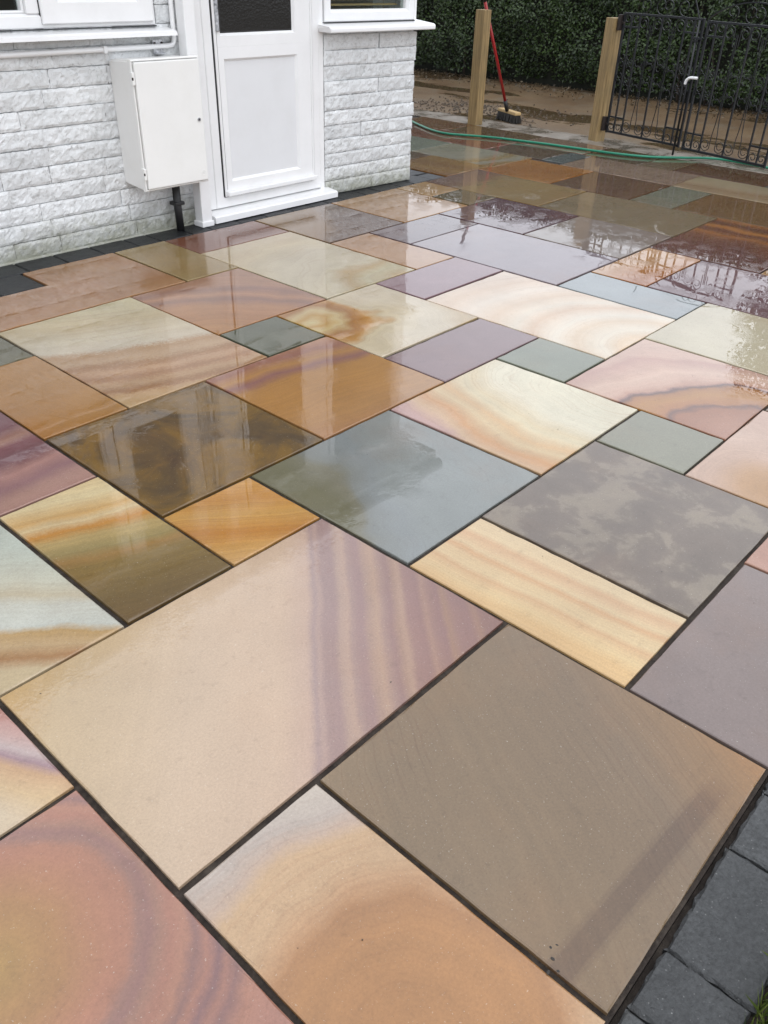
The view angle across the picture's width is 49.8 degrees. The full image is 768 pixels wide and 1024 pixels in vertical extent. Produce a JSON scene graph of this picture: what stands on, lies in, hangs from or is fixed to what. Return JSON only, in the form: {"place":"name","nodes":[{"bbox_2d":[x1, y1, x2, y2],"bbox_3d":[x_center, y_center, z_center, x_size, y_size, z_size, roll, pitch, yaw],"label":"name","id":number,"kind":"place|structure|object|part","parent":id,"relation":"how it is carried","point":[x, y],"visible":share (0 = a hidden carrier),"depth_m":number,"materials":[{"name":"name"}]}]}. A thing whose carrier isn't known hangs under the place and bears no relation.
{"place":"outdoors","nodes":[
{"label":"outdoors","id":0,"kind":"place"},
{"bbox_2d":[0,116,767,1023],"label":"patio","id":1,"kind":"structure","parent":0,"point":[466,454],"depth_m":1.97,"materials":[{"name":"beige stone"}]},
{"bbox_2d":[39,309,661,974],"bbox_3d":[0.437,-0.861,3.574,3.507,0.003,5.968,28,42,33],"label":"grit","id":2,"kind":"object","parent":1,"relation":"on","point":[551,947],"visible":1,"depth_m":1.26,"materials":[{"name":"grey"}]},
{"bbox_2d":[412,120,767,168],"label":"garden hose","id":3,"kind":"object","parent":1,"relation":"on","point":[579,148],"visible":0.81,"depth_m":6.75,"materials":[{"name":"green rubber"}]},
{"bbox_2d":[411,69,767,164],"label":"driveway","id":4,"kind":"structure","parent":0,"point":[427,90],"depth_m":8.68,"materials":[{"name":"soil"}]},
{"bbox_2d":[483,0,520,123],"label":"broom","id":5,"kind":"object","parent":4,"relation":"on","point":[505,113],"visible":1,"depth_m":7.89,"materials":[{"name":"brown wood"}]},
{"bbox_2d":[412,94,641,130],"bbox_3d":[1.026,-4.274,8.736,3.564,0.018,1.478,28,42,33],"label":"rubble","id":6,"kind":"object","parent":4,"relation":"on","point":[466,102],"visible":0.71,"depth_m":8.65,"materials":[{"name":"brown stone"}]},
{"bbox_2d":[412,68,767,123],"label":"leaf litter","id":7,"kind":"object","parent":4,"relation":"on","point":[566,88],"visible":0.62,"depth_m":9.79,"materials":[{"name":"brown plant"}]},
{"bbox_2d":[413,109,767,173],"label":"concrete haunch","id":8,"kind":"object","parent":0,"point":[606,142],"visible":0.33,"depth_m":7.21,"materials":[{"name":"grey concrete"}]},
{"bbox_2d":[745,951,767,1023],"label":"grass","id":9,"kind":"structure","parent":0,"point":[762,1006],"depth_m":1.21,"materials":[{"name":"green plant"}]},
{"label":"ground","id":10,"kind":"structure","parent":0,"visible":0},
{"bbox_2d":[0,0,435,266],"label":"house","id":11,"kind":"structure","parent":10,"relation":"on","point":[305,102],"depth_m":4.41,"materials":[{"name":"white brick"}]},
{"bbox_2d":[0,0,177,42],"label":"window","id":12,"kind":"structure","parent":11,"relation":"in","point":[30,15],"depth_m":3.73,"materials":[{"name":"white plastic"}]},
{"bbox_2d":[109,39,207,230],"bbox_3d":[-1.120,-1.861,4.189,0.216,0.907,0.393,28,42,33],"label":"meter cabinet","id":13,"kind":"object","parent":11,"relation":"attached to","point":[158,107],"visible":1,"depth_m":4.05,"materials":[{"name":"plastic"}]},
{"bbox_3d":[-1.042,-1.912,4.083,0.023,0.560,0.368,28,42,33],"label":"door","id":14,"kind":"part","parent":13,"relation":"part of","materials":[{"name":"plastic"}]},
{"bbox_2d":[193,0,337,223],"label":"door","id":15,"kind":"structure","parent":11,"relation":"in","point":[271,97],"depth_m":4.65,"materials":[{"name":"white plastic"}]},
{"bbox_2d":[331,3,397,7],"bbox_3d":[-0.134,-3.425,4.698,0.624,1.040,0.048,-27,43,-36],"label":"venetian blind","id":16,"kind":"object","parent":11,"relation":"attached to","point":[346,4],"visible":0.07,"depth_m":4.95,"materials":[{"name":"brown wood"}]},
{"bbox_2d":[318,0,435,32],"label":"bay window","id":17,"kind":"structure","parent":11,"relation":"in","point":[402,17],"depth_m":4.92,"materials":[{"name":"white plastic"}]},
{"bbox_2d":[0,170,442,296],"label":"house edging","id":18,"kind":"object","parent":10,"relation":"on","point":[13,280],"visible":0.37,"depth_m":4.31,"materials":[{"name":"dark charcoal stone pavers"}]},
{"bbox_2d":[467,9,491,124],"bbox_3d":[0.859,-3.895,7.580,0.098,1.215,0.098,29,43,35],"label":"timber post","id":19,"kind":"object","parent":10,"relation":"on","point":[479,59],"visible":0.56,"depth_m":7.45,"materials":[{"name":"brown wood"}]},
{"bbox_2d":[413,0,767,112],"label":"hedge","id":20,"kind":"object","parent":10,"relation":"on","point":[557,43],"visible":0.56,"depth_m":9.83,"materials":[{"name":"green plant"}]},
{"bbox_2d":[588,17,620,141],"bbox_3d":[1.856,-3.499,7.038,0.098,1.215,0.098,-15,37,-24],"label":"timber post","id":21,"kind":"object","parent":10,"relation":"on","point":[608,60],"visible":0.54,"depth_m":6.91,"materials":[{"name":"brown wood"}]},
{"bbox_2d":[601,0,705,154],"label":"gate","id":22,"kind":"structure","parent":21,"relation":"attached to","point":[621,26],"depth_m":6.55,"materials":[{"name":"black metal"}]},
{"bbox_2d":[681,2,767,167],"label":"gate","id":23,"kind":"structure","parent":22,"relation":"attached to","point":[745,161],"depth_m":6.09,"materials":[{"name":"black metal"}]},
{"bbox_2d":[610,777,767,1023],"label":"block edging","id":24,"kind":"object","parent":10,"relation":"on","point":[708,963],"visible":0.98,"depth_m":1.29,"materials":[{"name":"grey stone"}]}
]}

